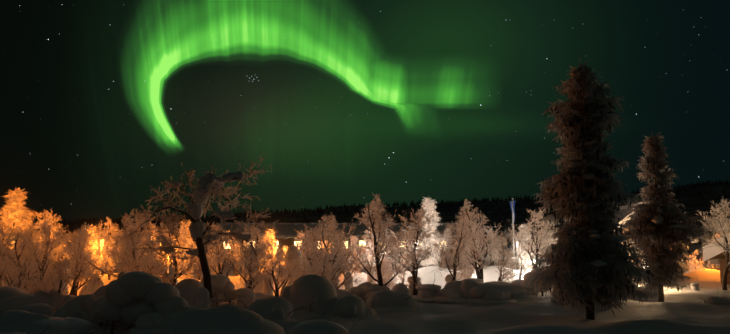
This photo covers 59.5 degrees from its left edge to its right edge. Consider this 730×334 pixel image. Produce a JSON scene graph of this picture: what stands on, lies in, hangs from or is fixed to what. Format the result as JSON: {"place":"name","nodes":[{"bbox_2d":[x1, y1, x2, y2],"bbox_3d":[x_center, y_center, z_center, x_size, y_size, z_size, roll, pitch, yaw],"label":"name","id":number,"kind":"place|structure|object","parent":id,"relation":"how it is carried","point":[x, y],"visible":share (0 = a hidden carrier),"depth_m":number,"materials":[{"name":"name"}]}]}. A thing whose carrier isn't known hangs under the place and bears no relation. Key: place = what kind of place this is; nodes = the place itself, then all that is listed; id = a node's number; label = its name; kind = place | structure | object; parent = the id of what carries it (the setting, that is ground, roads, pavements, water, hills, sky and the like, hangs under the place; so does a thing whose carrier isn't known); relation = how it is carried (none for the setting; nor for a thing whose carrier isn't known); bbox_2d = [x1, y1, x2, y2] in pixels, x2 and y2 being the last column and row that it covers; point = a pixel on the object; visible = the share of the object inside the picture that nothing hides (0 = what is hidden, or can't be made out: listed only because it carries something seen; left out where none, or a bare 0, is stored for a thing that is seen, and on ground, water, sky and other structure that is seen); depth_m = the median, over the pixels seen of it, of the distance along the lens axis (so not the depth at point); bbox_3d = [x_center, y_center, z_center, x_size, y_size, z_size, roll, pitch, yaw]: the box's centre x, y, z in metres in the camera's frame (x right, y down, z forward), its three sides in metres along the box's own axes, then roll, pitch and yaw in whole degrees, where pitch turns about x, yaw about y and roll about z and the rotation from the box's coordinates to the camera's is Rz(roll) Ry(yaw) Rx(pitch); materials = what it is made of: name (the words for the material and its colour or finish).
{"place":"outdoors","nodes":[
{"label":"outdoors","id":0,"kind":"place"},
{"bbox_2d":[0,179,729,244],"bbox_3d":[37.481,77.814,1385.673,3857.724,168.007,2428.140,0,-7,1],"label":"forest hill","id":1,"kind":"structure","parent":0,"point":[695,198],"depth_m":1199.73,"materials":[{"name":"black plant"}]},
{"bbox_2d":[0,0,729,222],"label":"sky","id":2,"kind":"structure","parent":0,"point":[103,103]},
{"bbox_2d":[7,244,729,333],"bbox_3d":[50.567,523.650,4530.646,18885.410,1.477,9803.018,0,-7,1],"label":"ground snow","id":3,"kind":"structure","parent":0,"point":[683,311],"depth_m":15.72,"materials":[{"name":"white snow"}]},
{"bbox_2d":[0,241,24,286],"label":"birch","id":4,"kind":"object","parent":3,"relation":"on","point":[1,253],"visible":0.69,"depth_m":15.09,"materials":[{"name":"white plant"}]},
{"bbox_2d":[0,218,29,286],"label":"birch","id":5,"kind":"object","parent":3,"relation":"on","point":[3,234],"visible":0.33,"depth_m":16.44,"materials":[{"name":"white plant"}]},
{"bbox_2d":[0,187,37,264],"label":"frosted conifer","id":6,"kind":"object","parent":3,"relation":"on","point":[16,214],"visible":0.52,"depth_m":27.11,"materials":[{"name":"white plant"}]},
{"bbox_2d":[0,225,47,293],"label":"birch","id":7,"kind":"object","parent":3,"relation":"on","point":[17,235],"visible":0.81,"depth_m":15.40,"materials":[{"name":"white plant"}]},
{"bbox_2d":[7,238,58,293],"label":"birch","id":8,"kind":"object","parent":3,"relation":"on","point":[52,275],"visible":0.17,"depth_m":16.94,"materials":[{"name":"white plant"}]},
{"bbox_2d":[0,287,75,316],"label":"snow mound","id":9,"kind":"object","parent":3,"relation":"on","point":[12,298],"visible":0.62,"depth_m":14.61,"materials":[{"name":"white snow"}]},
{"bbox_2d":[10,218,68,293],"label":"birch","id":10,"kind":"object","parent":3,"relation":"on","point":[49,241],"visible":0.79,"depth_m":16.25,"materials":[{"name":"white plant"}]},
{"bbox_2d":[0,310,102,333],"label":"snow mound","id":11,"kind":"object","parent":3,"relation":"on","point":[23,321],"visible":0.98,"depth_m":11.26,"materials":[{"name":"white snow"}]},
{"bbox_2d":[33,221,74,271],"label":"birch","id":12,"kind":"object","parent":3,"relation":"on","point":[54,227],"visible":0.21,"depth_m":26.08,"materials":[{"name":"white plant"}]},
{"bbox_2d":[28,254,82,297],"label":"birch","id":13,"kind":"object","parent":3,"relation":"on","point":[40,286],"visible":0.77,"depth_m":15.23,"materials":[{"name":"white plant"}]},
{"bbox_2d":[34,209,93,268],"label":"birch","id":14,"kind":"object","parent":3,"relation":"on","point":[41,222],"visible":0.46,"depth_m":27.79,"materials":[{"name":"white plant"}]},
{"bbox_2d":[52,295,84,318],"bbox_3d":[-6.310,3.312,14.255,1.412,0.883,1.475,2,-7,-18],"label":"snow mound","id":15,"kind":"object","parent":3,"relation":"on","point":[72,305],"visible":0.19,"depth_m":13.90,"materials":[{"name":"white snow"}]},
{"bbox_2d":[54,222,102,295],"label":"birch","id":16,"kind":"object","parent":3,"relation":"on","point":[66,271],"visible":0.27,"depth_m":18.29,"materials":[{"name":"white plant"}]},
{"bbox_2d":[50,226,109,294],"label":"birch","id":17,"kind":"object","parent":3,"relation":"on","point":[83,266],"visible":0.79,"depth_m":17.26,"materials":[{"name":"white plant"}]},
{"bbox_2d":[67,294,95,320],"bbox_3d":[-6.045,3.195,13.506,0.831,0.980,0.992,-4,-7,28],"label":"snow post","id":18,"kind":"object","parent":3,"relation":"on","point":[87,301],"visible":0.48,"depth_m":13.49,"materials":[{"name":"white snow"}]},
{"bbox_2d":[79,276,103,294],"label":"snow shrub","id":19,"kind":"object","parent":3,"relation":"on","point":[95,286],"visible":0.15,"depth_m":19.79,"materials":[{"name":"white snow"}]},
{"bbox_2d":[84,225,104,277],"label":"frosted conifer","id":20,"kind":"object","parent":3,"relation":"on","point":[93,235],"visible":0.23,"depth_m":27.92,"materials":[{"name":"white plant"}]},
{"bbox_2d":[93,285,106,298],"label":"snow shrub","id":21,"kind":"object","parent":3,"relation":"on","point":[98,292],"visible":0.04,"depth_m":15.37,"materials":[{"name":"white snow"}]},
{"bbox_2d":[94,216,107,241],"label":"dark spruce","id":22,"kind":"object","parent":3,"relation":"on","point":[99,220],"visible":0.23,"depth_m":92.59,"materials":[{"name":"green plant"}]},
{"bbox_2d":[88,217,124,272],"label":"birch","id":23,"kind":"object","parent":3,"relation":"on","point":[110,225],"visible":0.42,"depth_m":29.08,"materials":[{"name":"white plant"}]},
{"bbox_2d":[81,296,134,333],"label":"snow shrub","id":24,"kind":"object","parent":3,"relation":"on","point":[100,325],"visible":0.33,"depth_m":12.82,"materials":[{"name":"white snow"}]},
{"bbox_2d":[97,239,119,279],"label":"birch","id":25,"kind":"object","parent":3,"relation":"on","point":[106,259],"visible":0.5,"depth_m":26.09,"materials":[{"name":"white plant"}]},
{"bbox_2d":[61,205,164,289],"bbox_3d":[-6.763,2.439,17.191,2.702,2.952,1.973,2,-7,-13],"label":"birch","id":26,"kind":"object","parent":3,"relation":"on","point":[136,224],"visible":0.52,"depth_m":17.41,"materials":[{"name":"white plant"}]},
{"bbox_2d":[92,271,188,333],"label":"snow shrub","id":27,"kind":"object","parent":3,"relation":"on","point":[135,294],"visible":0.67,"depth_m":12.23,"materials":[{"name":"white snow"}]},
{"bbox_2d":[113,228,171,281],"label":"birch","id":28,"kind":"object","parent":3,"relation":"on","point":[155,252],"visible":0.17,"depth_m":17.54,"materials":[{"name":"white plant"}]},
{"bbox_2d":[108,223,177,277],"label":"birch","id":29,"kind":"object","parent":3,"relation":"on","point":[133,259],"visible":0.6,"depth_m":16.24,"materials":[{"name":"white plant"}]},
{"bbox_2d":[142,222,181,275],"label":"birch","id":30,"kind":"object","parent":3,"relation":"on","point":[162,246],"visible":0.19,"depth_m":27.72,"materials":[{"name":"white plant"}]},
{"bbox_2d":[128,297,199,333],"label":"snow mound","id":31,"kind":"object","parent":3,"relation":"on","point":[150,323],"visible":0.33,"depth_m":11.94,"materials":[{"name":"white snow"}]},
{"bbox_2d":[166,219,197,278],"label":"frosted conifer","id":32,"kind":"object","parent":3,"relation":"on","point":[183,231],"visible":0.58,"depth_m":28.87,"materials":[{"name":"white plant"}]},
{"bbox_2d":[148,216,217,285],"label":"birch","id":33,"kind":"object","parent":3,"relation":"on","point":[177,274],"visible":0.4,"depth_m":17.56,"materials":[{"name":"white plant"}]},
{"bbox_2d":[114,156,283,298],"bbox_3d":[-3.656,1.333,14.837,3.553,3.416,2.278,0,-7,1],"label":"tree","id":34,"kind":"object","parent":3,"relation":"on","point":[208,184],"visible":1,"depth_m":14.79,"materials":[{"name":"brown plant"}]},
{"bbox_2d":[182,238,215,279],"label":"birch","id":35,"kind":"object","parent":3,"relation":"on","point":[188,241],"visible":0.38,"depth_m":28.36,"materials":[{"name":"white plant"}]},
{"bbox_2d":[180,287,218,309],"bbox_3d":[-3.465,3.082,13.657,1.048,1.024,0.763,3,-7,-23],"label":"snow post","id":36,"kind":"object","parent":3,"relation":"on","point":[202,295],"visible":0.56,"depth_m":13.50,"materials":[{"name":"white snow"}]},
{"bbox_2d":[175,278,229,307],"bbox_3d":[-4.242,3.245,14.942,1.584,1.262,1.697,-5,-8,35],"label":"snow shrub","id":37,"kind":"object","parent":3,"relation":"on","point":[187,288],"visible":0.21,"depth_m":14.67,"materials":[{"name":"white snow"}]},
{"bbox_2d":[200,274,237,305],"bbox_3d":[-4.183,3.684,17.591,1.503,1.457,1.379,0,-7,1],"label":"snow shrub","id":38,"kind":"object","parent":3,"relation":"on","point":[223,287],"visible":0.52,"depth_m":17.44,"materials":[{"name":"white snow"}]},
{"bbox_2d":[157,304,285,333],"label":"snow shrub","id":39,"kind":"object","parent":3,"relation":"on","point":[227,319],"visible":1,"depth_m":9.46,"materials":[{"name":"white snow"}]},
{"bbox_2d":[204,221,260,299],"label":"birch","id":40,"kind":"object","parent":3,"relation":"on","point":[219,262],"visible":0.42,"depth_m":18.27,"materials":[{"name":"white plant"}]},
{"bbox_2d":[222,229,247,275],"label":"birch","id":41,"kind":"object","parent":3,"relation":"on","point":[236,273],"visible":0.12,"depth_m":29.64,"materials":[{"name":"white plant"}]},
{"bbox_2d":[235,288,254,308],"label":"snow shrub","id":42,"kind":"object","parent":3,"relation":"on","point":[246,296],"visible":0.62,"depth_m":17.38,"materials":[{"name":"white snow"}]},
{"bbox_2d":[222,221,284,299],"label":"birch","id":43,"kind":"object","parent":3,"relation":"on","point":[248,282],"visible":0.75,"depth_m":17.94,"materials":[{"name":"white plant"}]},
{"bbox_2d":[252,276,263,293],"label":"snow shrub","id":44,"kind":"object","parent":3,"relation":"on","point":[257,288],"visible":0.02,"depth_m":21.08,"materials":[{"name":"white snow"}]},
{"bbox_2d":[261,270,280,294],"bbox_3d":[-2.961,3.884,19.876,0.960,1.363,1.014,-2,-7,20],"label":"snow post","id":45,"kind":"object","parent":3,"relation":"on","point":[267,289],"visible":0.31,"depth_m":19.81,"materials":[{"name":"white snow"}]},
{"bbox_2d":[259,228,283,271],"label":"frosted conifer","id":46,"kind":"object","parent":3,"relation":"on","point":[271,235],"visible":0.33,"depth_m":30.36,"materials":[{"name":"white plant"}]},
{"bbox_2d":[241,297,309,322],"bbox_3d":[-2.080,3.153,13.565,1.427,0.788,1.297,6,-9,-42],"label":"snow shrub","id":47,"kind":"object","parent":3,"relation":"on","point":[277,309],"visible":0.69,"depth_m":13.30,"materials":[{"name":"white snow"}]},
{"bbox_2d":[254,237,303,296],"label":"birch","id":48,"kind":"object","parent":3,"relation":"on","point":[280,282],"visible":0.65,"depth_m":18.68,"materials":[{"name":"white plant"}]},
{"bbox_2d":[212,222,359,256],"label":"building","id":49,"kind":"structure","parent":3,"relation":"on","point":[287,236],"depth_m":74.61,"materials":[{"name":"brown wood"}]},
{"bbox_2d":[280,286,304,310],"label":"snow shrub","id":50,"kind":"object","parent":3,"relation":"on","point":[286,293],"visible":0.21,"depth_m":15.45,"materials":[{"name":"white snow"}]},
{"bbox_2d":[285,246,302,285],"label":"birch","id":51,"kind":"object","parent":3,"relation":"on","point":[288,253],"visible":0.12,"depth_m":21.23,"materials":[{"name":"plant"}]},
{"bbox_2d":[292,231,309,275],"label":"birch","id":52,"kind":"object","parent":3,"relation":"on","point":[301,243],"visible":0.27,"depth_m":32.20,"materials":[{"name":"white plant"}]},
{"bbox_2d":[287,224,333,282],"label":"birch","id":53,"kind":"object","parent":3,"relation":"on","point":[305,260],"visible":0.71,"depth_m":18.73,"materials":[{"name":"white plant"}]},
{"bbox_2d":[293,247,340,287],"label":"birch","id":54,"kind":"object","parent":3,"relation":"on","point":[324,264],"visible":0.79,"depth_m":16.56,"materials":[{"name":"white plant"}]},
{"bbox_2d":[288,274,349,318],"bbox_3d":[-1.281,3.336,15.688,1.633,1.384,1.680,-1,-7,10],"label":"snow shrub","id":55,"kind":"object","parent":3,"relation":"on","point":[317,294],"visible":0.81,"depth_m":15.21,"materials":[{"name":"white snow"}]},
{"bbox_2d":[290,312,361,333],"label":"snow shrub","id":56,"kind":"object","parent":3,"relation":"on","point":[317,327],"visible":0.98,"depth_m":10.81,"materials":[{"name":"white snow"}]},
{"bbox_2d":[294,212,376,288],"bbox_3d":[-0.765,2.696,18.324,2.333,2.817,1.869,-3,-7,26],"label":"birch","id":57,"kind":"object","parent":3,"relation":"on","point":[334,248],"visible":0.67,"depth_m":18.26,"materials":[{"name":"white plant"}]},
{"bbox_2d":[320,215,359,286],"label":"birch","id":58,"kind":"object","parent":3,"relation":"on","point":[330,228],"visible":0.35,"depth_m":19.96,"materials":[{"name":"white plant"}]},
{"bbox_2d":[335,289,359,298],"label":"snow shrub","id":59,"kind":"object","parent":3,"relation":"on","point":[338,291],"visible":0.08,"depth_m":17.38,"materials":[{"name":"white snow"}]},
{"bbox_2d":[344,272,359,290],"bbox_3d":[-0.477,4.472,21.262,0.911,1.966,0.883,1,-7,-12],"label":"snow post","id":60,"kind":"object","parent":3,"relation":"on","point":[347,287],"visible":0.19,"depth_m":21.21,"materials":[{"name":"white snow"}]},
{"bbox_2d":[340,236,365,272],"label":"frosted conifer","id":61,"kind":"object","parent":3,"relation":"on","point":[353,238],"visible":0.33,"depth_m":31.64,"materials":[{"name":"white plant"}]},
{"bbox_2d":[332,295,386,319],"bbox_3d":[-0.422,3.534,15.643,1.890,0.770,1.333,0,-7,1],"label":"snow shrub","id":62,"kind":"object","parent":3,"relation":"on","point":[353,307],"visible":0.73,"depth_m":15.30,"materials":[{"name":"white snow"}]},
{"bbox_2d":[348,282,389,301],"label":"snow shrub","id":63,"kind":"object","parent":3,"relation":"on","point":[367,289],"visible":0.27,"depth_m":18.41,"materials":[{"name":"white snow"}]},
{"bbox_2d":[355,229,388,269],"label":"birch","id":64,"kind":"object","parent":3,"relation":"on","point":[369,256],"visible":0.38,"depth_m":31.56,"materials":[{"name":"white plant"}]},
{"bbox_2d":[343,192,423,285],"bbox_3d":[0.420,2.452,18.711,2.280,3.454,1.770,6,-9,-43],"label":"birch","id":65,"kind":"object","parent":3,"relation":"on","point":[383,240],"visible":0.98,"depth_m":18.70,"materials":[{"name":"white plant"}]},
{"bbox_2d":[370,258,397,286],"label":"birch","id":66,"kind":"object","parent":3,"relation":"on","point":[384,264],"visible":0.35,"depth_m":21.68,"materials":[{"name":"white plant"}]},
{"bbox_2d":[372,270,402,289],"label":"birch","id":67,"kind":"object","parent":3,"relation":"on","point":[389,278],"visible":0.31,"depth_m":21.04,"materials":[{"name":"white plant"}]},
{"bbox_2d":[363,290,416,312],"bbox_3d":[0.633,3.569,16.978,1.395,0.871,1.628,6,-9,-42],"label":"snow shrub","id":68,"kind":"object","parent":3,"relation":"on","point":[392,301],"visible":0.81,"depth_m":16.67,"materials":[{"name":"white snow"}]},
{"bbox_2d":[384,235,403,272],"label":"tree","id":69,"kind":"object","parent":3,"relation":"on","point":[391,261],"visible":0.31,"depth_m":33.75,"materials":[{"name":"white plant"}]},
{"bbox_2d":[384,231,409,272],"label":"birch","id":70,"kind":"object","parent":3,"relation":"on","point":[395,250],"visible":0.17,"depth_m":33.62,"materials":[{"name":"white plant"}]},
{"bbox_2d":[386,277,413,295],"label":"snow shrub","id":71,"kind":"object","parent":3,"relation":"on","point":[401,287],"visible":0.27,"depth_m":19.03,"materials":[{"name":"white snow"}]},
{"bbox_2d":[391,252,418,284],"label":"birch","id":72,"kind":"object","parent":3,"relation":"on","point":[402,277],"visible":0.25,"depth_m":29.34,"materials":[{"name":"white plant"}]},
{"bbox_2d":[397,226,418,270],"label":"birch","id":73,"kind":"object","parent":3,"relation":"on","point":[407,246],"visible":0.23,"depth_m":33.84,"materials":[{"name":"white plant"}]},
{"bbox_2d":[379,205,440,294],"bbox_3d":[1.390,2.668,20.197,2.019,2.927,1.870,-3,-7,21],"label":"birch","id":74,"kind":"object","parent":3,"relation":"on","point":[416,239],"visible":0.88,"depth_m":20.11,"materials":[{"name":"white plant"}]},
{"bbox_2d":[406,276,420,293],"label":"snow shrub","id":75,"kind":"object","parent":3,"relation":"on","point":[410,280],"visible":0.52,"depth_m":20.41,"materials":[{"name":"white snow"}]},
{"bbox_2d":[356,222,475,254],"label":"building","id":76,"kind":"structure","parent":3,"relation":"on","point":[361,227],"depth_m":82.60,"materials":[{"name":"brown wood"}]},
{"bbox_2d":[412,273,441,302],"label":"snow shrub","id":77,"kind":"object","parent":3,"relation":"on","point":[425,295],"visible":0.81,"depth_m":19.55,"materials":[{"name":"white snow"}]},
{"bbox_2d":[413,197,447,266],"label":"frosted conifer","id":78,"kind":"object","parent":3,"relation":"on","point":[429,205],"visible":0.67,"depth_m":32.86,"materials":[{"name":"white plant"}]},
{"bbox_2d":[437,227,454,266],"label":"birch","id":79,"kind":"object","parent":3,"relation":"on","point":[445,235],"visible":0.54,"depth_m":36.34,"materials":[{"name":"white plant"}]},
{"bbox_2d":[426,214,475,280],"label":"birch","id":80,"kind":"object","parent":3,"relation":"on","point":[460,249],"visible":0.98,"depth_m":20.80,"materials":[{"name":"white plant"}]},
{"bbox_2d":[426,279,484,302],"bbox_3d":[2.907,3.907,19.512,2.021,1.011,1.913,-6,-9,41],"label":"snow shrub","id":81,"kind":"object","parent":3,"relation":"on","point":[456,291],"visible":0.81,"depth_m":19.00,"materials":[{"name":"white snow"}]},
{"bbox_2d":[439,255,475,280],"bbox_3d":[3.447,3.983,22.391,1.535,2.190,1.070,-3,-7,25],"label":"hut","id":82,"kind":"object","parent":3,"relation":"on","point":[466,275],"visible":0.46,"depth_m":22.26,"materials":[{"name":"white plant"}]},
{"bbox_2d":[446,199,509,282],"bbox_3d":[3.685,2.539,21.475,1.691,2.964,2.427,5,-8,-38],"label":"birch","id":83,"kind":"object","parent":3,"relation":"on","point":[475,255],"visible":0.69,"depth_m":21.40,"materials":[{"name":"white plant"}]},
{"bbox_2d":[479,226,501,265],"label":"birch","id":84,"kind":"object","parent":3,"relation":"on","point":[490,260],"visible":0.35,"depth_m":37.47,"materials":[{"name":"white plant"}]},
{"bbox_2d":[466,283,516,304],"bbox_3d":[3.681,3.840,19.143,1.748,0.670,1.589,1,-7,-10],"label":"snow shrub","id":85,"kind":"object","parent":3,"relation":"on","point":[495,295],"visible":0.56,"depth_m":18.62,"materials":[{"name":"white snow"}]},
{"bbox_2d":[488,232,527,282],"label":"birch","id":86,"kind":"object","parent":3,"relation":"on","point":[507,258],"visible":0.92,"depth_m":22.65,"materials":[{"name":"white plant"}]},
{"bbox_2d":[502,220,514,246],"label":"dark spruce","id":87,"kind":"object","parent":3,"relation":"on","point":[507,226],"visible":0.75,"depth_m":179.33,"materials":[{"name":"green plant"}]},
{"bbox_2d":[510,198,515,257],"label":"flag pole","id":88,"kind":"object","parent":3,"relation":"on","point":[512,204],"visible":0.85,"depth_m":68.04,"materials":[{"name":"metal"}]},
{"bbox_2d":[497,283,533,301],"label":"snow shrub","id":89,"kind":"object","parent":3,"relation":"on","point":[518,293],"visible":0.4,"depth_m":19.34,"materials":[{"name":"white snow"}]},
{"bbox_2d":[508,241,534,279],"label":"birch","id":90,"kind":"object","parent":3,"relation":"on","point":[524,261],"visible":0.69,"depth_m":35.16,"materials":[{"name":"white plant"}]},
{"bbox_2d":[502,274,540,294],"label":"snow shrub","id":91,"kind":"object","parent":3,"relation":"on","point":[517,282],"visible":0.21,"depth_m":20.87,"materials":[{"name":"white snow"}]},
{"bbox_2d":[517,224,534,269],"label":"frosted conifer","id":92,"kind":"object","parent":3,"relation":"on","point":[525,235],"visible":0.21,"depth_m":36.84,"materials":[{"name":"white plant"}]},
{"bbox_2d":[503,208,558,267],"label":"birch","id":93,"kind":"object","parent":3,"relation":"on","point":[537,236],"visible":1,"depth_m":23.29,"materials":[{"name":"white plant"}]},
{"bbox_2d":[521,268,549,295],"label":"snow shrub","id":94,"kind":"object","parent":3,"relation":"on","point":[526,286],"visible":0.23,"depth_m":20.46,"materials":[{"name":"white snow"}]},
{"bbox_2d":[550,289,564,305],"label":"snow shrub","id":95,"kind":"object","parent":3,"relation":"on","point":[555,302],"visible":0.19,"depth_m":18.34,"materials":[{"name":"white snow"}]},
{"bbox_2d":[563,298,610,310],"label":"snow shrub","id":96,"kind":"object","parent":3,"relation":"on","point":[584,308],"visible":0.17,"depth_m":17.04,"materials":[{"name":"white snow"}]},
{"bbox_2d":[522,61,656,319],"bbox_3d":[5.198,0.512,15.019,2.861,6.408,2.544,0,-7,1],"label":"spruce","id":97,"kind":"object","parent":3,"relation":"on","point":[588,258],"visible":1,"depth_m":14.61,"materials":[{"name":"green plant"}]},
{"bbox_2d":[629,285,674,297],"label":"snow shrub","id":98,"kind":"object","parent":3,"relation":"on","point":[653,293],"visible":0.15,"depth_m":20.05,"materials":[{"name":"white snow"}]},
{"bbox_2d":[614,201,698,269],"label":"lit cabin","id":99,"kind":"object","parent":3,"relation":"on","point":[623,209],"visible":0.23,"depth_m":41.12,"materials":[{"name":"brown wood"}]},
{"bbox_2d":[619,132,715,301],"bbox_3d":[8.837,1.540,18.910,2.898,5.244,3.055,0,-7,1],"label":"spruce","id":100,"kind":"object","parent":3,"relation":"on","point":[657,233],"visible":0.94,"depth_m":18.64,"materials":[{"name":"green plant"}]},
{"bbox_2d":[681,251,705,273],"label":"bush","id":101,"kind":"object","parent":3,"relation":"on","point":[696,266],"visible":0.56,"depth_m":31.26,"materials":[{"name":"white plant"}]},
{"bbox_2d":[688,273,702,290],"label":"snow shrub","id":102,"kind":"object","parent":3,"relation":"on","point":[694,286],"visible":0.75,"depth_m":21.09,"materials":[{"name":"white snow"}]},
{"bbox_2d":[695,215,719,269],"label":"frosted conifer","id":103,"kind":"object","parent":3,"relation":"on","point":[708,237],"visible":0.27,"depth_m":43.98,"materials":[{"name":"white plant"}]},
{"bbox_2d":[697,196,729,289],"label":"birch","id":104,"kind":"object","parent":3,"relation":"on","point":[725,245],"visible":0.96,"depth_m":20.70,"materials":[{"name":"white plant"}]},
{"bbox_2d":[699,283,729,304],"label":"snow mound","id":105,"kind":"object","parent":3,"relation":"on","point":[717,300],"visible":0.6,"depth_m":17.20,"materials":[{"name":"white snow"}]},
{"bbox_2d":[573,332,655,333],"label":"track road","id":106,"kind":"structure","parent":0,"point":[617,333],"depth_m":12.30,"materials":[{"name":"white snow"}]},
{"bbox_2d":[703,233,729,283],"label":"snowy hut roof","id":107,"kind":"structure","parent":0,"point":[713,254],"depth_m":25.54,"materials":[{"name":"white snow"}]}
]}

